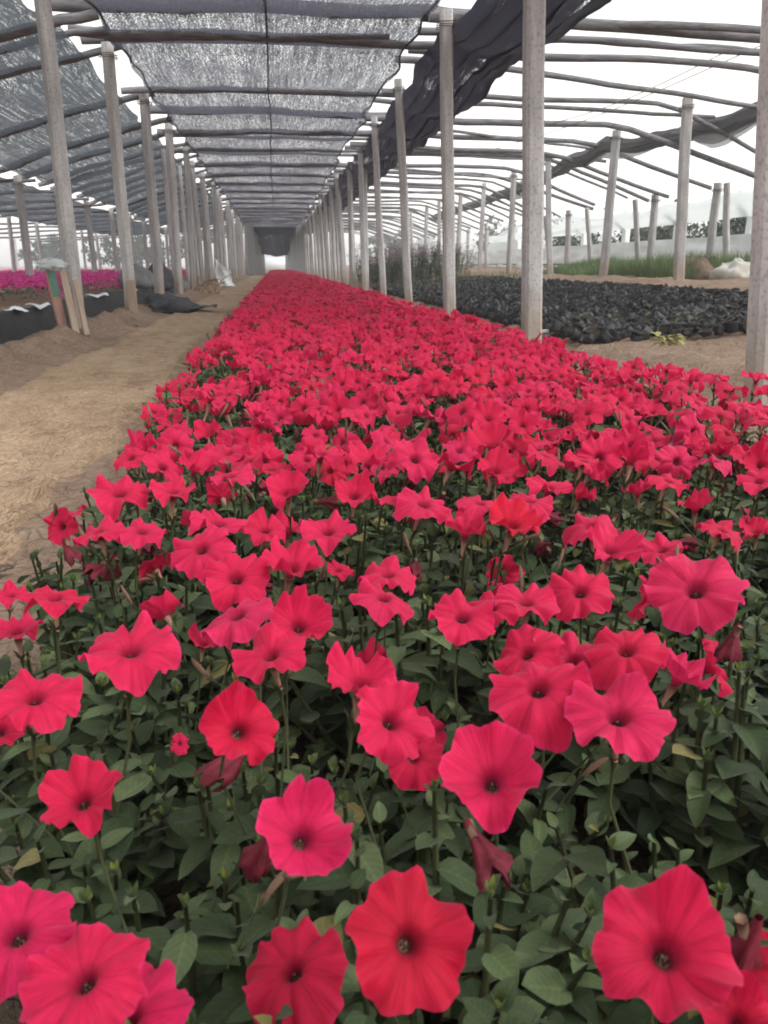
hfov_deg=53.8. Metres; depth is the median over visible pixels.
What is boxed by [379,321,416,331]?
petunia plant
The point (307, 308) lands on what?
petunia plant
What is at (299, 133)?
roof pole
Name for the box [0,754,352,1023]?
petunia plant
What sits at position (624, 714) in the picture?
petunia plant
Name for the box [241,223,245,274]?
concrete post
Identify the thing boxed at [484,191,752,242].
film curtain
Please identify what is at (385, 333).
petunia plant
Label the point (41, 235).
roof pole
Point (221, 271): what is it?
white bag
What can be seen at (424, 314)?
petunia plant
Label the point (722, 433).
petunia plant
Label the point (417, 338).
petunia plant
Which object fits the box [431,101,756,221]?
rolled net
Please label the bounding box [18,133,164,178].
roof pole
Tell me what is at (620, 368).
petunia plant
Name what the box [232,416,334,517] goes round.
petunia plant
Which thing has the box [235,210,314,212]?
roof pole
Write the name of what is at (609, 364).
petunia plant
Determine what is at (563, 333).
plant pot
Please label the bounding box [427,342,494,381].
petunia plant
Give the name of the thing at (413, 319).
petunia plant
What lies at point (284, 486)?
petunia plant
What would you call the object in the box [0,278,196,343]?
film wall
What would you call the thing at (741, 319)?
plant pot
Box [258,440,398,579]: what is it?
petunia plant
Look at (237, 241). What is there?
concrete post
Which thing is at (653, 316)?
plant pot
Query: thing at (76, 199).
roof pole
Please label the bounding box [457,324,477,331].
petunia plant
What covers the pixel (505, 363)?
petunia plant
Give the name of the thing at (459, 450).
petunia plant
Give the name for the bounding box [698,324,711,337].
plant pot
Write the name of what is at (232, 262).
concrete post
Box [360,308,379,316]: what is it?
petunia plant
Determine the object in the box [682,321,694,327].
plant pot
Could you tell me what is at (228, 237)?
concrete post
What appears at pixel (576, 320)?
plant pot
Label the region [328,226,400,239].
roof pole
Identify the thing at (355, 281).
concrete post
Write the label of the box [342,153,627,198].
roof pole
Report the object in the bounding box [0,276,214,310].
raised bed soil
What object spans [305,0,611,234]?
bundled net
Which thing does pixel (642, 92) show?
slack wire
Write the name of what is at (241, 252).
concrete post
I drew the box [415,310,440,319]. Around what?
petunia plant
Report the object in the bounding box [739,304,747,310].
plant pot
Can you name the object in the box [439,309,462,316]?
petunia plant
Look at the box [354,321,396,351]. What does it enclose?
petunia plant
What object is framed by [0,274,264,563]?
dirt path
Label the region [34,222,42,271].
concrete post
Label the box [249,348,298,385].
petunia plant
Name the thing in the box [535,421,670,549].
petunia plant
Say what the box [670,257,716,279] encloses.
soil heap
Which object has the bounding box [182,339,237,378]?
petunia plant
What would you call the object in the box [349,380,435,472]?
petunia plant
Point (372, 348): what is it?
petunia plant
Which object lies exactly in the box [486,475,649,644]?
petunia plant
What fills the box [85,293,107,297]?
film scrap
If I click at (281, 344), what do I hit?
petunia plant
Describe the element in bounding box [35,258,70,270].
tied bag
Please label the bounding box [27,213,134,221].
roof pole
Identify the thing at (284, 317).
petunia plant
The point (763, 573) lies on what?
petunia plant
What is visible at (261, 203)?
roof pole
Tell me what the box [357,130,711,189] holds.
roof pole
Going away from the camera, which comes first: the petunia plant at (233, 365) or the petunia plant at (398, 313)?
the petunia plant at (233, 365)
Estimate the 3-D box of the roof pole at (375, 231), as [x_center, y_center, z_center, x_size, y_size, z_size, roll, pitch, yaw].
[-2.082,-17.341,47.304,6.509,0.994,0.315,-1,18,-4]
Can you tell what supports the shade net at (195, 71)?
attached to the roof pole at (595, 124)
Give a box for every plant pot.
[512,316,520,324]
[542,323,550,329]
[548,317,559,324]
[550,332,559,337]
[551,319,563,331]
[557,327,568,338]
[561,310,569,317]
[567,324,583,338]
[570,329,579,340]
[571,318,580,324]
[572,313,583,320]
[577,331,587,342]
[580,334,594,343]
[583,327,593,333]
[586,316,594,321]
[591,326,602,341]
[592,319,603,323]
[594,322,603,327]
[598,328,614,343]
[603,321,615,330]
[611,329,623,340]
[613,318,627,321]
[613,322,621,329]
[617,328,632,338]
[623,313,634,321]
[628,327,640,335]
[630,336,641,341]
[634,315,643,321]
[637,331,648,339]
[640,322,652,326]
[641,325,652,339]
[646,314,656,323]
[648,311,658,317]
[653,317,660,325]
[655,318,668,325]
[657,312,665,317]
[657,324,672,333]
[665,328,681,338]
[672,305,682,311]
[672,326,685,329]
[677,308,687,312]
[681,328,692,337]
[682,314,693,321]
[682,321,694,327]
[688,321,699,331]
[689,309,699,314]
[689,319,700,322]
[691,314,702,319]
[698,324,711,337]
[699,303,709,310]
[702,313,717,319]
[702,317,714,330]
[702,320,713,329]
[713,325,724,335]
[714,305,724,314]
[714,320,722,326]
[721,310,732,318]
[722,316,738,332]
[727,303,738,309]
[732,315,744,322]
[736,311,746,315]
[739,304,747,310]
[740,318,746,333]
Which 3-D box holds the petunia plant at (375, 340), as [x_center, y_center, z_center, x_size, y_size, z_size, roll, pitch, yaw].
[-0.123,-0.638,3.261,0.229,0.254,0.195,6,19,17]
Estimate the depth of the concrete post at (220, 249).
23.15 m
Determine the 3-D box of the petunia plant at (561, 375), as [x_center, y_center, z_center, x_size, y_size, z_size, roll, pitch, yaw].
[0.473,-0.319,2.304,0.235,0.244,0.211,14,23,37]
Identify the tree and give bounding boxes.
[18,233,61,269]
[81,235,147,268]
[134,233,187,268]
[368,229,400,255]
[473,214,507,250]
[543,215,611,246]
[597,199,704,242]
[611,227,665,242]
[666,217,745,237]
[697,191,746,236]
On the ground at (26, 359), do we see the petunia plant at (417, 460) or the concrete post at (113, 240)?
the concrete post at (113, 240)
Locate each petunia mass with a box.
[0,269,204,302]
[232,269,422,318]
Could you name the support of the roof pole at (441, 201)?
attached to the roof pole at (269, 198)
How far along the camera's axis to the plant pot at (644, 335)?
5.18 m
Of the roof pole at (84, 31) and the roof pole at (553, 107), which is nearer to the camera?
the roof pole at (84, 31)
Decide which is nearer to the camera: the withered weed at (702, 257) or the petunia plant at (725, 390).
the petunia plant at (725, 390)
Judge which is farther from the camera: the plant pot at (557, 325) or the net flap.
the net flap
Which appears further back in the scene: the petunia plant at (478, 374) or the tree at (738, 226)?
the tree at (738, 226)
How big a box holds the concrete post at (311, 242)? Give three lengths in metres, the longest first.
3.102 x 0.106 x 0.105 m
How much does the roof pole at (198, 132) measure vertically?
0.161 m
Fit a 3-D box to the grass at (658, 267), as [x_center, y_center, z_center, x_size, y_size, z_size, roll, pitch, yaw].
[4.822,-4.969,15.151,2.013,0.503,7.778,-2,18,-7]
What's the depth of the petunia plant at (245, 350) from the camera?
2.59 m
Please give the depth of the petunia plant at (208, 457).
1.31 m
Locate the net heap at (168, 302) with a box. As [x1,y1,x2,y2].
[141,292,201,313]
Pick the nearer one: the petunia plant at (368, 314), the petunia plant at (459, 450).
the petunia plant at (459, 450)
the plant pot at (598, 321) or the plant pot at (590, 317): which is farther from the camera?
the plant pot at (590, 317)
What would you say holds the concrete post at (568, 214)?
on the ground at (26, 359)
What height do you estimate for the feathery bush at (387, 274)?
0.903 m
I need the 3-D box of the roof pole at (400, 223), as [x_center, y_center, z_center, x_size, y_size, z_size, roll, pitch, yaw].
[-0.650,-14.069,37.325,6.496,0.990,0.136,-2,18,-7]
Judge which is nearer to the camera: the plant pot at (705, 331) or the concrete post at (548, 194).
the plant pot at (705, 331)
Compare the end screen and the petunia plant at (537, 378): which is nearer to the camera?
the petunia plant at (537, 378)
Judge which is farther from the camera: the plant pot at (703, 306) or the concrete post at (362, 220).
the concrete post at (362, 220)
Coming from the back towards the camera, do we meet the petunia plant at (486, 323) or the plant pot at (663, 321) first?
the plant pot at (663, 321)
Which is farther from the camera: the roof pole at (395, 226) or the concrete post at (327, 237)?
the roof pole at (395, 226)
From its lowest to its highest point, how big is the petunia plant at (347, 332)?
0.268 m
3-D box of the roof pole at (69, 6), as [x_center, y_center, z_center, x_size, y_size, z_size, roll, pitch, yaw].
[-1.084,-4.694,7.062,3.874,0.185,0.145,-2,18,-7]
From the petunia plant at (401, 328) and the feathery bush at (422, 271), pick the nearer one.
the petunia plant at (401, 328)
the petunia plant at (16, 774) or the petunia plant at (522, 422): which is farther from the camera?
the petunia plant at (522, 422)
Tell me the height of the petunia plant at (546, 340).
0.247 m
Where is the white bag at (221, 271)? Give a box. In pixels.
[215,259,234,286]
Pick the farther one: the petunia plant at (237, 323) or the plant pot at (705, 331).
the plant pot at (705, 331)
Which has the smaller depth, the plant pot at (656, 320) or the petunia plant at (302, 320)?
the petunia plant at (302, 320)
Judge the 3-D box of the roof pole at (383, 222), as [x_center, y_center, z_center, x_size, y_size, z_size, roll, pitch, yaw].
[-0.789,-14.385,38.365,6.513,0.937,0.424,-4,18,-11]
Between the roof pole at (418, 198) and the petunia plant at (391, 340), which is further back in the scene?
the roof pole at (418, 198)
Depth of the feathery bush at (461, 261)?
20.77 m
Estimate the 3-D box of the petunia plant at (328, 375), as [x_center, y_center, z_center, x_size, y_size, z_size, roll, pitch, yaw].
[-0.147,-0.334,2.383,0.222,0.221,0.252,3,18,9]
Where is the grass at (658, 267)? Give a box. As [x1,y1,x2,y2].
[543,248,750,279]
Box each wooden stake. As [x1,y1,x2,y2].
[59,259,79,332]
[73,280,89,335]
[127,280,137,313]
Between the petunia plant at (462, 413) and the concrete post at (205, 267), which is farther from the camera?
the concrete post at (205, 267)
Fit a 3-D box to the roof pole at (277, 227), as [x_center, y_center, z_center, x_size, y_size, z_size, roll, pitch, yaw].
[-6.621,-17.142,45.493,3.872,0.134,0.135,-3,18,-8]
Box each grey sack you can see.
[118,263,150,289]
[142,266,153,289]
[148,264,173,290]
[172,276,189,293]
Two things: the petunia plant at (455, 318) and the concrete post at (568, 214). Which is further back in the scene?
the concrete post at (568, 214)
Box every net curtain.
[245,224,265,274]
[285,223,304,272]
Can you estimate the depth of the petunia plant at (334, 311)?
5.04 m
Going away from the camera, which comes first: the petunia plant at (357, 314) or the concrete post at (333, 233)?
the petunia plant at (357, 314)
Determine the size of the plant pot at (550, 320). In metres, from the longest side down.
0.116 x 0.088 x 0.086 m
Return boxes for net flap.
[696,124,755,147]
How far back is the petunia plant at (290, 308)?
5.40 m
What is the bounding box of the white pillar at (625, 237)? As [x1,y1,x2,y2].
[621,210,631,241]
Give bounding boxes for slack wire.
[499,45,759,147]
[554,54,721,122]
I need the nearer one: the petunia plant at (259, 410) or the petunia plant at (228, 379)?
the petunia plant at (259, 410)
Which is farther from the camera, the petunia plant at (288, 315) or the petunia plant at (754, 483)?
the petunia plant at (288, 315)
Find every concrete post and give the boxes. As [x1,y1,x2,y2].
[6,217,16,289]
[12,175,34,289]
[13,239,19,269]
[34,0,83,327]
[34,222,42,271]
[53,190,62,258]
[80,230,86,270]
[82,200,97,282]
[95,233,103,280]
[98,41,134,306]
[109,209,119,271]
[129,215,135,263]
[132,93,164,293]
[141,220,149,268]
[158,123,183,294]
[160,149,174,292]
[164,227,170,268]
[177,165,190,288]
[182,146,196,289]
[190,160,205,285]
[190,177,200,284]
[198,172,213,283]
[200,190,207,280]
[206,194,214,281]
[210,181,218,281]
[216,189,223,265]
[219,196,227,268]
[225,214,228,268]
[226,201,231,276]
[229,208,234,277]
[230,210,237,276]
[234,223,236,257]
[235,214,239,276]
[238,217,241,275]
[240,223,243,274]
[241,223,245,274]
[244,225,246,273]
[303,223,307,273]
[305,220,309,273]
[308,214,314,274]
[308,220,312,274]
[311,210,318,276]
[314,205,321,277]
[315,222,318,275]
[318,199,325,277]
[318,214,322,277]
[322,211,327,278]
[323,193,330,279]
[328,206,333,280]
[329,186,337,280]
[334,174,344,282]
[334,198,339,281]
[339,189,347,283]
[345,161,354,287]
[353,215,356,287]
[358,147,366,289]
[363,168,368,289]
[370,116,386,295]
[393,78,412,306]
[410,211,412,251]
[424,207,428,248]
[436,8,461,315]
[437,201,440,263]
[456,192,462,269]
[466,229,469,267]
[477,183,486,271]
[484,226,491,268]
[506,172,517,273]
[512,221,515,264]
[521,0,545,342]
[544,158,552,273]
[544,215,546,252]
[564,210,571,264]
[585,208,592,259]
[598,130,622,276]
[632,199,640,261]
[646,194,660,260]
[673,98,701,280]
[706,182,722,257]
[723,182,730,256]
[743,0,767,405]
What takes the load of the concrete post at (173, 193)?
on the ground at (26, 359)
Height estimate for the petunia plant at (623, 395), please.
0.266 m
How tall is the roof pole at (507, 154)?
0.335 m
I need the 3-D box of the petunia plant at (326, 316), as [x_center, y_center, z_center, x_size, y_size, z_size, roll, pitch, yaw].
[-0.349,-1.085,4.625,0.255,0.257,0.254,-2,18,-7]
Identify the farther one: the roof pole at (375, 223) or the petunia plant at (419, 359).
the roof pole at (375, 223)
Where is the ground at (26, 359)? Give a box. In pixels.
[0,265,767,884]
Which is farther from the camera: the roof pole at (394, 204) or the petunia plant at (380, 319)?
the roof pole at (394, 204)
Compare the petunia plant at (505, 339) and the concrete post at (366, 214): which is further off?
the concrete post at (366, 214)
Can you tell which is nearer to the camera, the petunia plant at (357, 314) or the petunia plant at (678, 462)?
the petunia plant at (678, 462)
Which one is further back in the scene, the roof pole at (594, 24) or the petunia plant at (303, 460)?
the roof pole at (594, 24)
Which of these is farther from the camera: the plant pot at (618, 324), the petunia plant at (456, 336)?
the plant pot at (618, 324)
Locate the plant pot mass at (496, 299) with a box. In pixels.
[372,275,748,326]
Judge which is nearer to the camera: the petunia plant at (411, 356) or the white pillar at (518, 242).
the petunia plant at (411, 356)
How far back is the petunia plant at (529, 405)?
1.75 m
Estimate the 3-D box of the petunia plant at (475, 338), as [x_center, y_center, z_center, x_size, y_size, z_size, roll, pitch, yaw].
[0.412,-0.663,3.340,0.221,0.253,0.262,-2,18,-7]
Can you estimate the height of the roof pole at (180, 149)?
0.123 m
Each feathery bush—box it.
[346,253,394,283]
[354,243,399,285]
[354,248,410,286]
[356,252,387,280]
[384,243,424,280]
[386,240,441,283]
[387,242,434,280]
[388,241,428,273]
[418,238,480,279]
[420,243,470,278]
[422,244,465,276]
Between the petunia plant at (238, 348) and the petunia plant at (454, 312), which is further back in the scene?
the petunia plant at (454, 312)
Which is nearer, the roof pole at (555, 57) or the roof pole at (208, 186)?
the roof pole at (555, 57)
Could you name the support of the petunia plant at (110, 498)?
on the bed soil at (12, 1007)
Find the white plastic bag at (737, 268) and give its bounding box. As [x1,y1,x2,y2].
[709,258,749,278]
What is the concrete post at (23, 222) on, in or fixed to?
on the ground at (26, 359)
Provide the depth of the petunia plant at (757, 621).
0.84 m
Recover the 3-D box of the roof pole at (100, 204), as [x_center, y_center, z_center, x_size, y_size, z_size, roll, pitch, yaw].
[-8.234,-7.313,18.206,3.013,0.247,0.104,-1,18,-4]
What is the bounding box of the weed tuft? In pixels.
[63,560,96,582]
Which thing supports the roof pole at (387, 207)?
on the concrete post at (468, 237)
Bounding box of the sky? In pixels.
[0,0,761,265]
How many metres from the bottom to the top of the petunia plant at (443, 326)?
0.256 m
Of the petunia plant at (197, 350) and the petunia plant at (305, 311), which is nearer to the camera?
the petunia plant at (197, 350)
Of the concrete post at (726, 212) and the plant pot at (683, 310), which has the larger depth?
the concrete post at (726, 212)
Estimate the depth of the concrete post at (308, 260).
39.31 m
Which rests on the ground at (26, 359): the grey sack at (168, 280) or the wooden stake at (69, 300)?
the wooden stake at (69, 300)
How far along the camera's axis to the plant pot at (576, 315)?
6.34 m
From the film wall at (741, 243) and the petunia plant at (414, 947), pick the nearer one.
the petunia plant at (414, 947)
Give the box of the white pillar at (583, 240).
[580,217,586,244]
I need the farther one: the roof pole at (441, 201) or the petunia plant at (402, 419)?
the roof pole at (441, 201)
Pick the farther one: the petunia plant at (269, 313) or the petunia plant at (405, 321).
the petunia plant at (269, 313)
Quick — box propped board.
[45,270,67,326]
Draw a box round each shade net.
[0,0,225,230]
[0,177,164,235]
[83,0,440,227]
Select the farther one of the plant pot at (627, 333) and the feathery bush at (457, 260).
the feathery bush at (457, 260)
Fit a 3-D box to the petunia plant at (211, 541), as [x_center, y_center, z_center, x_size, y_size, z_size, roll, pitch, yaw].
[-0.134,0.129,0.878,0.225,0.276,0.222,-2,18,-7]
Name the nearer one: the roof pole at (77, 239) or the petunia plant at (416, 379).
the petunia plant at (416, 379)
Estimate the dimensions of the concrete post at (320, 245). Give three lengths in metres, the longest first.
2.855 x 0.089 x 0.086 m
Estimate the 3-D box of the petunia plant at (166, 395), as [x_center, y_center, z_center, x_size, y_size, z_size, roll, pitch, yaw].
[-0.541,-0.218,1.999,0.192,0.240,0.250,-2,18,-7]
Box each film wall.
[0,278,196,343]
[435,233,750,264]
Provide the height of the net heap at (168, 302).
0.272 m
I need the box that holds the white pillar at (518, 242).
[516,227,521,248]
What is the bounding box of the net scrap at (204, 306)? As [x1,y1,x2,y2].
[175,304,217,309]
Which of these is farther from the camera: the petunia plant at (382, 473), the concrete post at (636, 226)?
the concrete post at (636, 226)
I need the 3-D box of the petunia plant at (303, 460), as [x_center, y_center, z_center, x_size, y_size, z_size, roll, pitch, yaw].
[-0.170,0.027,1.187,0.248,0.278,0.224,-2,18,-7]
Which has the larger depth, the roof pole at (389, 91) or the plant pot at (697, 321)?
the roof pole at (389, 91)
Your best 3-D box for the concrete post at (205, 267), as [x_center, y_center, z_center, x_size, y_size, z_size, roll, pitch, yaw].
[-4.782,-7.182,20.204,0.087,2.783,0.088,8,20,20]
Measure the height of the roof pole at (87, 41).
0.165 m
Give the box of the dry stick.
[215,275,227,293]
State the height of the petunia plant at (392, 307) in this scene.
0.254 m
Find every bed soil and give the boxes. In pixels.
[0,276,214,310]
[0,301,767,1023]
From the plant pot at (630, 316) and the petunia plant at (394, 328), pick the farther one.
the plant pot at (630, 316)
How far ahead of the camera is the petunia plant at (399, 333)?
3.94 m
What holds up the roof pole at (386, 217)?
on the concrete post at (311, 271)
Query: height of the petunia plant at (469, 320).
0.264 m
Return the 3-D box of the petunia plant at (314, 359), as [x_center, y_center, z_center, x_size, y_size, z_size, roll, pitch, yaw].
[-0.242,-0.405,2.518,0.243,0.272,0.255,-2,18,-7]
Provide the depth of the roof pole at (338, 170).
19.02 m
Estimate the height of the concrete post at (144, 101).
2.971 m
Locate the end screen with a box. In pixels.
[265,258,284,272]
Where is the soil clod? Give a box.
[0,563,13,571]
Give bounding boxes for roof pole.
[0,9,99,42]
[0,26,109,54]
[0,44,121,79]
[0,93,154,138]
[0,117,172,173]
[0,179,35,182]
[0,190,53,194]
[0,203,105,211]
[0,222,39,224]
[0,226,57,229]
[0,230,78,233]
[0,232,99,238]
[11,210,115,216]
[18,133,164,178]
[19,235,108,240]
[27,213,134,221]
[38,142,189,186]
[41,237,118,241]
[44,198,88,202]
[49,152,181,189]
[51,0,469,18]
[67,24,434,49]
[72,154,197,193]
[76,162,199,197]
[80,37,406,49]
[89,169,205,204]
[104,33,389,41]
[109,179,214,210]
[120,86,394,97]
[128,184,217,211]
[129,187,218,213]
[146,198,226,220]
[150,105,386,118]
[157,129,369,136]
[173,135,368,140]
[174,147,357,152]
[179,151,341,156]
[187,130,341,136]
[195,172,334,177]
[196,163,335,167]
[206,182,333,185]
[210,189,328,192]
[221,197,322,199]
[222,202,317,204]
[225,207,314,209]
[233,214,311,215]
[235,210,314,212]
[239,217,307,218]
[241,219,304,221]
[242,226,295,227]
[243,222,298,222]
[301,221,418,237]
[301,223,413,240]
[302,221,420,239]
[304,217,434,237]
[304,218,429,237]
[305,216,436,235]
[306,214,441,236]
[307,213,441,231]
[309,210,441,228]
[310,206,466,231]
[312,205,470,228]
[313,202,478,229]
[316,199,489,227]
[317,196,496,225]
[318,195,503,221]
[321,190,515,220]
[323,186,521,215]
[325,182,521,212]
[327,178,521,207]
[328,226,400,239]
[328,228,399,240]
[328,229,396,241]
[331,172,560,217]
[333,168,593,210]
[337,163,595,205]
[340,162,521,180]
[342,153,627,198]
[343,220,423,236]
[343,228,400,241]
[344,209,456,232]
[345,145,606,162]
[346,148,649,201]
[350,141,669,198]
[355,225,400,236]
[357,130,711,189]
[361,122,591,149]
[366,114,753,177]
[373,97,714,118]
[381,88,754,153]
[396,56,756,109]
[408,50,758,73]
[410,172,484,175]
[418,27,759,55]
[423,18,760,33]
[428,9,759,43]
[607,43,759,49]
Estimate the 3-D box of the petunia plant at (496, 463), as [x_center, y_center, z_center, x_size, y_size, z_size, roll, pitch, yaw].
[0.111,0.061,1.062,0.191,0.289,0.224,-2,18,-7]
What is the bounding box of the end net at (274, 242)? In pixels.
[254,228,294,256]
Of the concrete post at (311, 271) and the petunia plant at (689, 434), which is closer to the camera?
the petunia plant at (689, 434)
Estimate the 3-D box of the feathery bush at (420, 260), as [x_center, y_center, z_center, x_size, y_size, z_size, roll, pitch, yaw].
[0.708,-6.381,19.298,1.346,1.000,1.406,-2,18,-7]
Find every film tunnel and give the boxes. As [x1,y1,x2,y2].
[413,229,477,262]
[489,230,545,250]
[495,215,601,250]
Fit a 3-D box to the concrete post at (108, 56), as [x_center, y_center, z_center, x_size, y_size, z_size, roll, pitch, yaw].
[-2.902,-3.439,8.297,0.203,2.971,0.164,6,19,17]
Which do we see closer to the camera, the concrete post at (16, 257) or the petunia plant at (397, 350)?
the petunia plant at (397, 350)
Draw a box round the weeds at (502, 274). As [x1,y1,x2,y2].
[392,267,521,287]
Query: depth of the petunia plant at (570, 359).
2.58 m
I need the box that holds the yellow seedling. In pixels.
[647,331,686,346]
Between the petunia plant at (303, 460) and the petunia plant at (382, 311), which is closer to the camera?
the petunia plant at (303, 460)
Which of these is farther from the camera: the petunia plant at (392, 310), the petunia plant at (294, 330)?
the petunia plant at (392, 310)
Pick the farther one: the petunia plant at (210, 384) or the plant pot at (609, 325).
the plant pot at (609, 325)
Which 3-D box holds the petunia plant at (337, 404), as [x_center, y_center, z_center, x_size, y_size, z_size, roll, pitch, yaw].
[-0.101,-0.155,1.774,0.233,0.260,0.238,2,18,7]
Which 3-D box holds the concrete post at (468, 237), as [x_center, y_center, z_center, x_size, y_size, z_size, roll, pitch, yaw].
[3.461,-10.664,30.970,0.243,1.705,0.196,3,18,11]
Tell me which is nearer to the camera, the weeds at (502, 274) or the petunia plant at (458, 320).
the petunia plant at (458, 320)
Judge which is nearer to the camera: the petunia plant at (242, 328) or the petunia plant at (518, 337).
the petunia plant at (518, 337)
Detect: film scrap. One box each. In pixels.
[3,306,27,311]
[26,302,50,308]
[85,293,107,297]
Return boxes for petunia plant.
[0,515,216,708]
[0,585,165,834]
[0,610,197,928]
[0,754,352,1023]
[17,473,166,676]
[72,431,197,579]
[78,553,289,808]
[108,450,248,605]
[112,403,226,509]
[125,1004,292,1023]
[135,388,225,474]
[138,462,296,647]
[140,379,222,431]
[140,584,396,938]
[144,418,244,514]
[145,384,214,450]
[159,440,283,554]
[169,359,241,418]
[171,506,356,731]
[177,354,224,393]
[177,386,269,471]
[178,370,245,426]
[181,375,249,444]
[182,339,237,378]
[185,346,231,377]
[198,378,284,441]
[200,341,268,376]
[200,399,300,491]
[203,322,236,355]
[204,336,224,360]
[205,345,272,420]
[210,331,262,375]
[214,330,249,360]
[214,370,284,435]
[215,319,248,339]
[217,310,252,330]
[217,445,346,590]
[226,305,240,319]
[227,323,249,334]
[228,307,250,320]
[229,319,259,339]
[229,357,302,434]
[230,337,271,369]
[232,310,268,320]
[232,327,267,334]
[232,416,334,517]
[234,313,267,326]
[234,343,267,404]
[238,404,327,477]
[239,313,260,326]
[241,355,307,404]
[242,318,276,331]
[242,468,419,635]
[245,365,310,451]
[248,314,280,326]
[249,332,282,367]
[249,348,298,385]
[249,679,602,1023]
[254,338,290,375]
[255,314,278,326]
[257,378,351,470]
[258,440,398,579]
[260,309,292,318]
[260,322,284,333]
[261,334,300,373]
[261,535,483,791]
[265,332,292,354]
[268,325,304,349]
[269,360,328,434]
[274,318,297,327]
[276,310,297,317]
[278,405,373,492]
[279,306,294,311]
[279,350,346,396]
[280,313,321,324]
[280,317,319,328]
[283,340,314,375]
[284,306,314,325]
[284,330,321,355]
[284,347,325,384]
[287,315,312,325]
[289,322,303,330]
[289,392,390,448]
[291,309,312,326]
[291,323,320,347]
[292,348,353,395]
[293,337,358,373]
[295,312,318,327]
[297,327,326,353]
[300,369,384,434]
[302,303,322,309]
[303,322,333,328]
[307,312,324,328]
[308,342,374,392]
[309,313,337,325]
[310,324,350,343]
[310,438,458,583]
[311,366,369,423]
[314,335,335,368]
[315,329,354,346]
[316,308,342,321]
[322,323,363,347]
[323,320,350,325]
[324,313,352,321]
[324,409,402,525]
[325,339,372,371]
[326,365,392,437]
[331,344,381,370]
[333,310,359,320]
[334,314,357,324]
[336,334,382,366]
[337,326,370,353]
[338,307,366,316]
[338,311,376,319]
[338,583,671,933]
[343,304,368,312]
[344,352,383,398]
[346,318,369,348]
[347,317,379,329]
[347,348,395,397]
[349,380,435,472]
[351,316,387,348]
[353,403,446,495]
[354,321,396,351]
[354,328,383,350]
[355,302,378,313]
[355,320,379,351]
[356,340,398,363]
[357,322,387,330]
[357,329,409,345]
[359,486,544,719]
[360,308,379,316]
[360,314,397,322]
[362,349,407,425]
[363,312,378,329]
[369,319,392,324]
[370,309,387,316]
[371,428,497,557]
[375,373,460,444]
[378,310,401,318]
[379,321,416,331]
[380,338,413,352]
[381,385,488,482]
[383,311,394,320]
[384,305,402,308]
[384,340,420,376]
[387,324,405,337]
[387,359,458,431]
[389,344,411,384]
[390,308,405,312]
[392,311,421,327]
[392,318,421,324]
[394,325,445,349]
[394,352,436,384]
[395,327,430,349]
[395,446,526,609]
[397,309,413,326]
[397,345,458,375]
[398,318,439,349]
[398,324,441,347]
[401,336,450,371]
[406,314,423,325]
[406,346,454,373]
[407,334,446,354]
[407,370,472,452]
[414,308,443,317]
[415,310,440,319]
[415,311,434,326]
[417,315,440,325]
[417,328,434,348]
[420,333,477,381]
[420,360,449,423]
[423,315,454,324]
[426,420,575,584]
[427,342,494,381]
[430,332,477,369]
[431,395,525,522]
[432,364,517,430]
[433,396,537,487]
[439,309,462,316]
[440,317,465,329]
[440,322,467,331]
[441,314,464,323]
[441,329,472,353]
[442,326,475,356]
[449,354,517,396]
[450,352,480,394]
[450,363,511,405]
[452,316,479,326]
[452,332,500,356]
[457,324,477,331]
[462,314,481,344]
[462,386,554,469]
[464,345,518,380]
[467,383,560,434]
[467,517,708,817]
[469,320,493,332]
[470,336,518,356]
[473,428,575,553]
[475,408,594,528]
[476,319,503,342]
[476,328,508,342]
[476,336,519,356]
[484,325,523,342]
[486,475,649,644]
[487,347,549,396]
[492,326,525,336]
[496,334,530,358]
[497,344,554,394]
[503,342,541,380]
[504,331,541,343]
[505,374,573,423]
[509,367,575,418]
[511,398,582,500]
[516,336,569,368]
[517,337,566,354]
[518,355,576,413]
[524,378,610,448]
[528,671,767,1023]
[531,473,689,619]
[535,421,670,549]
[538,385,603,475]
[543,437,656,577]
[549,337,589,373]
[549,347,583,402]
[555,369,628,427]
[556,400,670,504]
[559,364,624,425]
[561,554,767,894]
[562,385,664,494]
[567,350,593,388]
[575,353,617,397]
[575,359,638,393]
[576,387,654,447]
[592,865,767,1023]
[604,362,683,426]
[605,544,767,753]
[609,365,690,449]
[609,438,767,568]
[611,467,767,588]
[622,356,670,423]
[623,506,767,667]
[638,368,767,440]
[639,400,760,517]
[640,413,754,537]
[653,369,749,476]
[654,393,767,482]
[700,404,767,504]
[706,445,767,588]
[717,598,767,729]
[727,516,767,652]
[732,385,767,473]
[736,409,767,516]
[747,510,767,605]
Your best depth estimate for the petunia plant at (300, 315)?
4.70 m
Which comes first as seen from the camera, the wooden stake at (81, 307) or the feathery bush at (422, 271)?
the wooden stake at (81, 307)
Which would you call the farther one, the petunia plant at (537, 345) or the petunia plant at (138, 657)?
the petunia plant at (537, 345)
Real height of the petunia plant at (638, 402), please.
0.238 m
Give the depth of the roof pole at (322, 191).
23.69 m
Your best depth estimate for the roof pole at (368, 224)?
41.50 m
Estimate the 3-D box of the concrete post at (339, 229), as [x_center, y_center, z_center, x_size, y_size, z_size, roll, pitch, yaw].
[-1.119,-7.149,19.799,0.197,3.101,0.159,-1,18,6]
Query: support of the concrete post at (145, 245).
on the ground at (26, 359)
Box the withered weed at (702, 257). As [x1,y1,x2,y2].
[686,255,713,262]
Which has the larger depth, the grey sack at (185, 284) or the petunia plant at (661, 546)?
the grey sack at (185, 284)
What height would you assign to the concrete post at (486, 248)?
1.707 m
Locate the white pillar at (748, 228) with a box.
[745,216,751,233]

